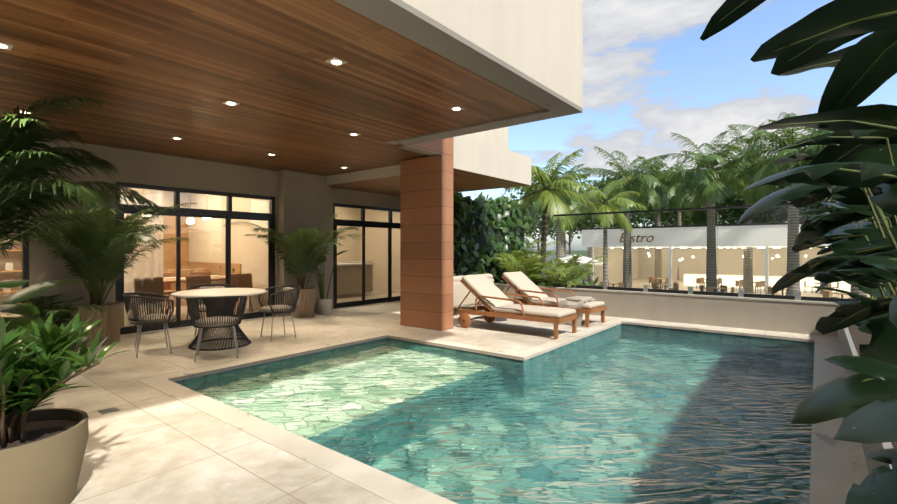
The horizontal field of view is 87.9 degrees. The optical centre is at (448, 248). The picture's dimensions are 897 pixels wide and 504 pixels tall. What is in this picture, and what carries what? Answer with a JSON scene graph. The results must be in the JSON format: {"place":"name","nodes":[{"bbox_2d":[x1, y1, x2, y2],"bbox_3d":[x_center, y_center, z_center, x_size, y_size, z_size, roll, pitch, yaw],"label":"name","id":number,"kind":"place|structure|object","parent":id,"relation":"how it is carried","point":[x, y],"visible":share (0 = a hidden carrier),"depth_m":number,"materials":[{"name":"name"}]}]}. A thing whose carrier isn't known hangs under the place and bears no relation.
{"place":"outdoors","nodes":[
{"label":"outdoors","id":0,"kind":"place"},
{"bbox_2d":[14,300,868,503],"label":"patio floor","id":1,"kind":"structure","parent":0,"point":[161,436],"depth_m":3.56,"materials":[{"name":"tile"}]},
{"bbox_2d":[0,279,82,340],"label":"leaf plant","id":2,"kind":"object","parent":1,"relation":"on","point":[8,304],"visible":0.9,"depth_m":3.83,"materials":[{"name":"green plant"}]},
{"bbox_2d":[0,408,88,503],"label":"pot","id":3,"kind":"object","parent":1,"relation":"on","point":[42,463],"visible":0.85,"depth_m":2.30,"materials":[{"name":"beige ceramic"}]},
{"bbox_2d":[0,311,129,447],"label":"shrub","id":4,"kind":"object","parent":3,"relation":"on","point":[44,362],"visible":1,"depth_m":2.32,"materials":[{"name":"green plant"}]},
{"bbox_2d":[0,293,104,326],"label":"plant","id":5,"kind":"object","parent":1,"relation":"on","point":[62,314],"visible":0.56,"depth_m":6.24,"materials":[{"name":"green plant"}]},
{"bbox_2d":[70,302,123,346],"bbox_3d":[-4.953,1.059,6.566,0.600,0.560,0.600,0,0,38],"label":"plant pot","id":6,"kind":"object","parent":1,"relation":"on","point":[111,316],"visible":0.56,"depth_m":6.41,"materials":[{"name":"brown ceramic"}]},
{"bbox_2d":[9,202,203,305],"bbox_3d":[-4.807,0.056,6.620,2.627,1.573,2.425,0,0,11],"label":"potted palm","id":7,"kind":"object","parent":6,"relation":"on","point":[93,253],"visible":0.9,"depth_m":6.33,"materials":[{"name":"green plant"}]},
{"bbox_2d":[122,292,175,357],"bbox_3d":[-3.845,0.950,5.991,0.584,0.780,0.692,0,0,-37],"label":"rope chair","id":8,"kind":"object","parent":1,"relation":"on","point":[132,303],"visible":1,"depth_m":5.80,"materials":[{"name":"grey fabric"}]},
{"bbox_2d":[187,284,236,335],"bbox_3d":[-3.638,0.950,7.177,0.692,0.780,0.584,0,0,-34],"label":"rope chair","id":9,"kind":"object","parent":1,"relation":"on","point":[212,286],"visible":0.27,"depth_m":7.23,"materials":[{"name":"grey fabric"}]},
{"bbox_2d":[185,296,247,361],"bbox_3d":[-2.847,0.950,5.725,0.692,0.780,0.584,0,0,-24],"label":"rope chair","id":10,"kind":"object","parent":1,"relation":"on","point":[197,321],"visible":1,"depth_m":5.55,"materials":[{"name":"grey fabric"}]},
{"bbox_2d":[171,288,266,350],"bbox_3d":[-3.179,0.964,6.486,1.200,0.746,1.200,0,0,38],"label":"patio table","id":11,"kind":"object","parent":1,"relation":"on","point":[213,292],"visible":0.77,"depth_m":6.31,"materials":[{"name":"white"}]},
{"bbox_2d":[258,285,300,341],"bbox_3d":[-2.539,0.950,7.014,0.584,0.780,0.692,0,0,-40],"label":"rope chair","id":12,"kind":"object","parent":1,"relation":"on","point":[291,295],"visible":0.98,"depth_m":6.93,"materials":[{"name":"grey fabric"}]},
{"bbox_2d":[0,0,582,330],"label":"house","id":13,"kind":"structure","parent":1,"relation":"on","point":[159,74],"depth_m":4.93,"materials":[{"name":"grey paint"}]},
{"bbox_2d":[1,199,28,346],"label":"glazing","id":14,"kind":"structure","parent":13,"relation":"attached to","point":[25,263],"depth_m":6.38,"materials":[{"name":"black"}]},
{"bbox_2d":[115,182,274,334],"bbox_3d":[-4.349,0.149,8.276,0.080,2.380,2.710,0,0,38],"label":"sliding glass door","id":15,"kind":"structure","parent":13,"relation":"attached to","point":[228,214],"depth_m":8.13,"materials":[{"name":"black"}]},
{"bbox_2d":[0,188,399,341],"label":"interior rooms","id":16,"kind":"object","parent":13,"relation":"in","point":[11,272],"depth_m":11.45,"materials":[{"name":"beige tile"}]},
{"bbox_2d":[134,271,259,325],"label":"dining chairs","id":17,"kind":"object","parent":16,"relation":"on","point":[246,282],"depth_m":8.47,"materials":[{"name":"brown leather"}]},
{"bbox_2d":[0,42,463,168],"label":"recessed ceiling lights","id":18,"kind":"object","parent":13,"relation":"on","point":[335,61],"visible":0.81,"depth_m":4.94,"materials":[{"name":"white"}]},
{"bbox_2d":[333,203,399,307],"bbox_3d":[-1.772,0.154,11.523,0.080,2.370,2.760,0,0,38],"label":"sliding glass door","id":19,"kind":"structure","parent":13,"relation":"attached to","point":[363,224],"depth_m":11.16,"materials":[{"name":"black"}]},
{"bbox_2d":[291,287,314,317],"bbox_3d":[-2.885,1.059,9.188,0.486,0.560,0.486,0,0,38],"label":"plant pot","id":20,"kind":"object","parent":1,"relation":"on","point":[305,307],"visible":0.79,"depth_m":9.01,"materials":[{"name":"brown wood"}]},
{"bbox_2d":[221,213,364,288],"bbox_3d":[-2.860,0.050,9.332,2.354,1.584,2.352,0,0,24],"label":"potted palm","id":21,"kind":"object","parent":20,"relation":"on","point":[301,256],"visible":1,"depth_m":8.97,"materials":[{"name":"green plant"}]},
{"bbox_2d":[316,298,331,314],"bbox_3d":[-2.571,1.184,9.616,0.314,0.310,0.314,0,0,38],"label":"white pot","id":22,"kind":"object","parent":1,"relation":"on","point":[324,306],"visible":0.98,"depth_m":9.48,"materials":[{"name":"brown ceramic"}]},
{"bbox_2d":[313,250,347,298],"bbox_3d":[-2.601,0.545,9.399,1.010,1.034,0.806,0,0,38],"label":"potted plant","id":23,"kind":"object","parent":22,"relation":"on","point":[321,289],"visible":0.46,"depth_m":9.57,"materials":[{"name":"green plant"}]},
{"bbox_2d":[98,301,592,414],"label":"drains and lids","id":24,"kind":"object","parent":1,"relation":"on","point":[109,410],"visible":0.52,"depth_m":7.56,"materials":[{"name":"silver metal"}]},
{"bbox_2d":[453,274,493,307],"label":"wall","id":25,"kind":"structure","parent":1,"relation":"on","point":[460,291],"depth_m":9.21,"materials":[{"name":"white"}]},
{"bbox_2d":[175,324,814,382],"bbox_3d":[1.244,2.014,5.784,5.200,1.350,6.760,0,0,38],"label":"pool shell","id":26,"kind":"object","parent":1,"relation":"in","point":[199,377],"visible":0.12,"depth_m":6.52,"materials":[{"name":"tile"}]},
{"bbox_2d":[177,325,813,503],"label":"pool water","id":27,"kind":"structure","parent":26,"relation":"in","point":[623,414],"depth_m":3.93,"materials":[{"name":"teal liquid"}]},
{"bbox_2d":[457,274,577,339],"bbox_3d":[1.077,0.900,7.703,1.947,0.876,0.800,0,0,38],"label":"sun lounger","id":28,"kind":"object","parent":1,"relation":"on","point":[489,295],"visible":0.98,"depth_m":7.65,"materials":[{"name":"white fabric"}]},
{"bbox_2d":[453,191,608,286],"bbox_3d":[1.586,0.037,11.184,3.336,3.112,4.562,0,0,38],"label":"hedge","id":29,"kind":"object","parent":1,"relation":"on","point":[485,230],"depth_m":11.55,"materials":[{"name":"green plant"}]},
{"bbox_2d":[492,252,563,284],"bbox_3d":[1.898,0.713,10.909,1.607,1.256,1.883,0,0,13],"label":"shrub","id":30,"kind":"object","parent":29,"relation":"on","point":[524,268],"visible":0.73,"depth_m":10.65,"materials":[{"name":"green plant"}]},
{"bbox_2d":[527,263,593,286],"bbox_3d":[2.524,0.834,10.451,1.500,1.017,1.572,0,0,38],"label":"shrub","id":31,"kind":"object","parent":29,"relation":"on","point":[553,278],"visible":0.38,"depth_m":10.36,"materials":[{"name":"green plant"}]},
{"bbox_2d":[539,254,607,284],"bbox_3d":[3.054,0.733,11.629,2.144,1.217,1.401,0,0,-8],"label":"shrub","id":32,"kind":"object","parent":29,"relation":"on","point":[571,262],"depth_m":11.35,"materials":[{"name":"green plant"}]},
{"bbox_2d":[501,271,605,326],"bbox_3d":[1.897,0.900,8.800,1.947,0.876,0.800,0,0,41],"label":"sun lounger","id":33,"kind":"object","parent":1,"relation":"on","point":[520,282],"visible":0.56,"depth_m":8.54,"materials":[{"name":"white fabric"}]},
{"bbox_2d":[481,201,865,336],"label":"boundary wall","id":34,"kind":"structure","parent":1,"relation":"on","point":[798,313],"depth_m":8.16,"materials":[{"name":"grey paint"}]},
{"bbox_2d":[838,325,896,473],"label":"planter","id":35,"kind":"object","parent":1,"relation":"on","point":[851,338],"visible":0.12,"depth_m":4.49,"materials":[{"name":"concrete"}]},
{"bbox_2d":[700,0,896,127],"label":"leaves","id":36,"kind":"object","parent":35,"relation":"on","point":[865,68],"visible":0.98,"depth_m":2.46,"materials":[{"name":"green plant"}]},
{"bbox_2d":[737,118,896,418],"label":"leaves","id":37,"kind":"object","parent":35,"relation":"in","point":[882,345],"visible":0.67,"depth_m":2.08,"materials":[{"name":"green plant"}]},
{"bbox_2d":[741,162,896,503],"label":"leaves","id":38,"kind":"object","parent":35,"relation":"on","point":[869,381],"visible":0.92,"depth_m":1.66,"materials":[{"name":"green plant"}]},
{"bbox_2d":[757,44,896,183],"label":"leaves","id":39,"kind":"object","parent":35,"relation":"on","point":[876,116],"visible":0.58,"depth_m":2.78,"materials":[{"name":"green plant"}]},
{"bbox_2d":[764,129,896,334],"bbox_3d":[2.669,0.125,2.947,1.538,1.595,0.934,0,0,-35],"label":"leaves","id":40,"kind":"object","parent":35,"relation":"on","point":[809,235],"visible":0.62,"depth_m":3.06,"materials":[{"name":"green plant"}]},
{"bbox_2d":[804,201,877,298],"bbox_3d":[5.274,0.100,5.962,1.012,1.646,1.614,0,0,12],"label":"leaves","id":41,"kind":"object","parent":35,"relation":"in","point":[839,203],"visible":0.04,"depth_m":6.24,"materials":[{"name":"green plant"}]},
{"bbox_2d":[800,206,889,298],"bbox_3d":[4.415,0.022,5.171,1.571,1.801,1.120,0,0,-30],"label":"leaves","id":42,"kind":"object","parent":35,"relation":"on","point":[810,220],"visible":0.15,"depth_m":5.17,"materials":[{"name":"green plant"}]},
{"bbox_2d":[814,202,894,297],"bbox_3d":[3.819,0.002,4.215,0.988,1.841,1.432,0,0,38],"label":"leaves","id":43,"kind":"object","parent":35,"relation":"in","point":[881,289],"visible":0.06,"depth_m":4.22,"materials":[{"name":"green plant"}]},
{"bbox_2d":[812,194,896,227],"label":"palm fronds","id":44,"kind":"object","parent":35,"relation":"on","point":[889,217],"visible":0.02,"depth_m":3.69,"materials":[{"name":"green plant"}]},
{"bbox_2d":[832,255,896,326],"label":"leaf","id":45,"kind":"object","parent":35,"relation":"on","point":[888,263],"visible":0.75,"depth_m":1.37,"materials":[{"name":"green plant"}]},
{"bbox_2d":[834,398,896,443],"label":"leaf","id":46,"kind":"object","parent":35,"relation":"on","point":[874,422],"visible":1,"depth_m":0.96,"materials":[{"name":"green plant"}]},
{"bbox_2d":[494,298,509,320],"bbox_3d":[0.917,1.130,8.750,0.460,0.418,0.460,0,0,38],"label":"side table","id":47,"kind":"object","parent":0,"point":[500,319],"visible":0.21,"depth_m":8.61,"materials":[{"name":"grey"}]},
{"bbox_2d":[491,241,560,278],"bbox_3d":[1.896,0.569,11.981,2.156,1.542,1.772,0,0,30],"label":"shrub","id":48,"kind":"object","parent":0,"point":[528,256],"visible":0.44,"depth_m":11.60,"materials":[{"name":"green plant"}]},
{"bbox_2d":[528,250,586,275],"bbox_3d":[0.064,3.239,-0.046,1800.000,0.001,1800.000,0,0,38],"label":"ground","id":49,"kind":"structure","parent":0,"point":[576,252],"depth_m":413.82,"materials":[{"name":"green plant"}]},
{"bbox_2d":[494,193,547,238],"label":"tree","id":50,"kind":"object","parent":49,"relation":"on","point":[529,229],"visible":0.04,"depth_m":71.39,"materials":[{"name":"green plant"}]},
{"bbox_2d":[504,181,576,233],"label":"tree","id":51,"kind":"object","parent":49,"relation":"on","point":[518,193],"visible":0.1,"depth_m":59.38,"materials":[{"name":"green plant"}]},
{"bbox_2d":[524,203,565,268],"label":"tree","id":52,"kind":"object","parent":49,"relation":"on","point":[538,245],"visible":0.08,"depth_m":75.28,"materials":[{"name":"green plant"}]},
{"bbox_2d":[502,149,597,277],"bbox_3d":[2.977,0.069,14.058,2.901,6.341,3.135,0,0,38],"label":"garden palm","id":53,"kind":"object","parent":49,"relation":"on","point":[551,194],"visible":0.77,"depth_m":13.68,"materials":[{"name":"green plant"}]},
{"bbox_2d":[513,184,600,253],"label":"tree","id":54,"kind":"object","parent":49,"relation":"on","point":[564,237],"visible":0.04,"depth_m":57.03,"materials":[{"name":"green plant"}]},
{"bbox_2d":[533,214,596,254],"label":"tree","id":55,"kind":"object","parent":49,"relation":"on","point":[553,230],"visible":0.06,"depth_m":68.98,"materials":[{"name":"green plant"}]},
{"bbox_2d":[530,254,602,264],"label":"patio umbrellas","id":56,"kind":"object","parent":49,"relation":"on","point":[568,256],"visible":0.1,"depth_m":31.26,"materials":[{"name":"white fabric"}]},
{"bbox_2d":[549,200,599,232],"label":"tree","id":57,"kind":"object","parent":49,"relation":"on","point":[579,225],"depth_m":69.79,"materials":[{"name":"green plant"}]},
{"bbox_2d":[566,217,639,234],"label":"tree","id":58,"kind":"object","parent":49,"relation":"on","point":[588,226],"depth_m":70.87,"materials":[{"name":"green plant"}]},
{"bbox_2d":[570,175,646,282],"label":"garden palm","id":59,"kind":"object","parent":49,"relation":"on","point":[605,204],"visible":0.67,"depth_m":20.96,"materials":[{"name":"green plant"}]},
{"bbox_2d":[569,173,652,238],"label":"tree","id":60,"kind":"object","parent":49,"relation":"on","point":[634,220],"visible":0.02,"depth_m":57.82,"materials":[{"name":"green plant"}]},
{"bbox_2d":[582,146,670,287],"bbox_3d":[12.699,-2.067,33.310,6.155,10.611,7.109,0,0,38],"label":"royal palm","id":61,"kind":"object","parent":49,"relation":"on","point":[638,184],"visible":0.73,"depth_m":32.96,"materials":[{"name":"green plant"}]},
{"bbox_2d":[588,198,683,226],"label":"tree","id":62,"kind":"object","parent":49,"relation":"on","point":[648,218],"depth_m":62.27,"materials":[{"name":"green plant"}]},
{"bbox_2d":[595,206,701,227],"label":"tree","id":63,"kind":"object","parent":49,"relation":"on","point":[631,220],"depth_m":62.27,"materials":[{"name":"green plant"}]},
{"bbox_2d":[615,169,718,225],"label":"tree","id":64,"kind":"object","parent":49,"relation":"on","point":[672,222],"visible":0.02,"depth_m":50.34,"materials":[{"name":"green plant"}]},
{"bbox_2d":[648,205,691,221],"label":"tree","id":65,"kind":"object","parent":49,"relation":"on","point":[651,213],"depth_m":56.84,"materials":[{"name":"green plant"}]},
{"bbox_2d":[647,160,706,279],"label":"royal palm","id":66,"kind":"object","parent":49,"relation":"on","point":[675,205],"visible":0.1,"depth_m":46.55,"materials":[{"name":"green plant"}]},
{"bbox_2d":[635,189,725,225],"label":"tree","id":67,"kind":"object","parent":49,"relation":"on","point":[663,213],"depth_m":55.97,"materials":[{"name":"green plant"}]},
{"bbox_2d":[670,195,740,224],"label":"tree","id":68,"kind":"object","parent":49,"relation":"on","point":[695,220],"depth_m":53.21,"materials":[{"name":"green plant"}]},
{"bbox_2d":[661,188,787,225],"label":"tree","id":69,"kind":"object","parent":49,"relation":"on","point":[699,221],"visible":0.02,"depth_m":50.88,"materials":[{"name":"green plant"}]},
{"bbox_2d":[581,220,880,298],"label":"bistro building","id":70,"kind":"structure","parent":49,"relation":"on","point":[732,271],"depth_m":37.28,"materials":[{"name":"white paint"}]},
{"bbox_2d":[521,163,608,268],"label":"royal palm","id":71,"kind":"object","parent":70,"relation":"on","point":[537,207],"visible":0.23,"depth_m":31.48,"materials":[{"name":"green plant"}]},
{"bbox_2d":[620,233,653,241],"bbox_3d":[14.357,-0.865,35.554,2.537,0.726,0.080,0,0,38],"label":"bistro sign","id":72,"kind":"object","parent":70,"relation":"attached to","point":[638,236],"depth_m":35.44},
{"bbox_2d":[631,155,693,282],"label":"royal palm","id":73,"kind":"object","parent":70,"relation":"on","point":[660,192],"visible":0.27,"depth_m":42.79,"materials":[{"name":"green plant"}]},
{"bbox_2d":[546,276,849,298],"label":"cafe tables chairs","id":74,"kind":"object","parent":70,"relation":"on","point":[722,288],"visible":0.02,"depth_m":32.63,"materials":[{"name":"beige wood"}]},
{"bbox_2d":[652,131,771,291],"bbox_3d":[17.257,-2.208,30.222,7.282,10.893,7.193,0,0,38],"label":"royal palm","id":75,"kind":"object","parent":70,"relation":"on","point":[711,179],"visible":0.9,"depth_m":30.18,"materials":[{"name":"green plant"}]},
{"bbox_2d":[694,122,788,292],"bbox_3d":[21.630,-2.834,33.725,7.286,12.146,6.437,0,0,38],"label":"royal palm","id":76,"kind":"object","parent":70,"relation":"on","point":[747,257],"visible":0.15,"depth_m":33.51,"materials":[{"name":"green plant"}]},
{"bbox_2d":[726,112,829,295],"bbox_3d":[19.694,-2.589,26.728,6.416,11.655,7.026,0,0,38],"label":"royal palm","id":77,"kind":"object","parent":70,"relation":"on","point":[793,215],"visible":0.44,"depth_m":26.30,"materials":[{"name":"green plant"}]},
{"bbox_2d":[779,127,830,293],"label":"royal palm","id":78,"kind":"object","parent":70,"relation":"on","point":[824,254],"depth_m":32.59,"materials":[{"name":"green plant"}]},
{"bbox_2d":[786,127,866,298],"bbox_3d":[20.823,-1.812,23.094,6.401,10.101,6.103,0,0,18],"label":"royal palm","id":79,"kind":"object","parent":70,"relation":"on","point":[816,150],"visible":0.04,"depth_m":23.32,"materials":[{"name":"green plant"}]},
{"bbox_2d":[723,155,761,223],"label":"royal palm","id":80,"kind":"object","parent":49,"relation":"on","point":[735,197],"visible":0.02,"depth_m":45.84,"materials":[{"name":"green plant"}]},
{"bbox_2d":[700,184,800,222],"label":"tree","id":81,"kind":"object","parent":49,"relation":"on","point":[741,202],"visible":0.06,"depth_m":44.82,"materials":[{"name":"green plant"}]},
{"bbox_2d":[696,187,820,224],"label":"tree","id":82,"kind":"object","parent":49,"relation":"on","point":[726,217],"visible":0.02,"depth_m":46.59,"materials":[{"name":"green plant"}]},
{"bbox_2d":[727,169,821,222],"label":"tree","id":83,"kind":"object","parent":49,"relation":"on","point":[786,211],"visible":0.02,"depth_m":43.16,"materials":[{"name":"green plant"}]},
{"bbox_2d":[734,199,820,222],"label":"tree","id":84,"kind":"object","parent":49,"relation":"on","point":[780,218],"depth_m":44.72,"materials":[{"name":"green plant"}]},
{"bbox_2d":[752,171,866,222],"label":"tree","id":85,"kind":"object","parent":49,"relation":"on","point":[772,218],"depth_m":42.57,"materials":[{"name":"green plant"}]},
{"bbox_2d":[458,0,896,249],"label":"sky","id":86,"kind":"structure","parent":0,"point":[649,74],"materials":[{"name":"blue"}]},
{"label":"tall potted palm","id":87,"kind":"object","parent":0,"visible":0},
{"bbox_2d":[0,94,163,258],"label":"tall palm","id":88,"kind":"object","parent":87,"relation":"on","point":[24,165],"visible":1,"depth_m":4.39,"materials":[{"name":"green plant"}]}
]}

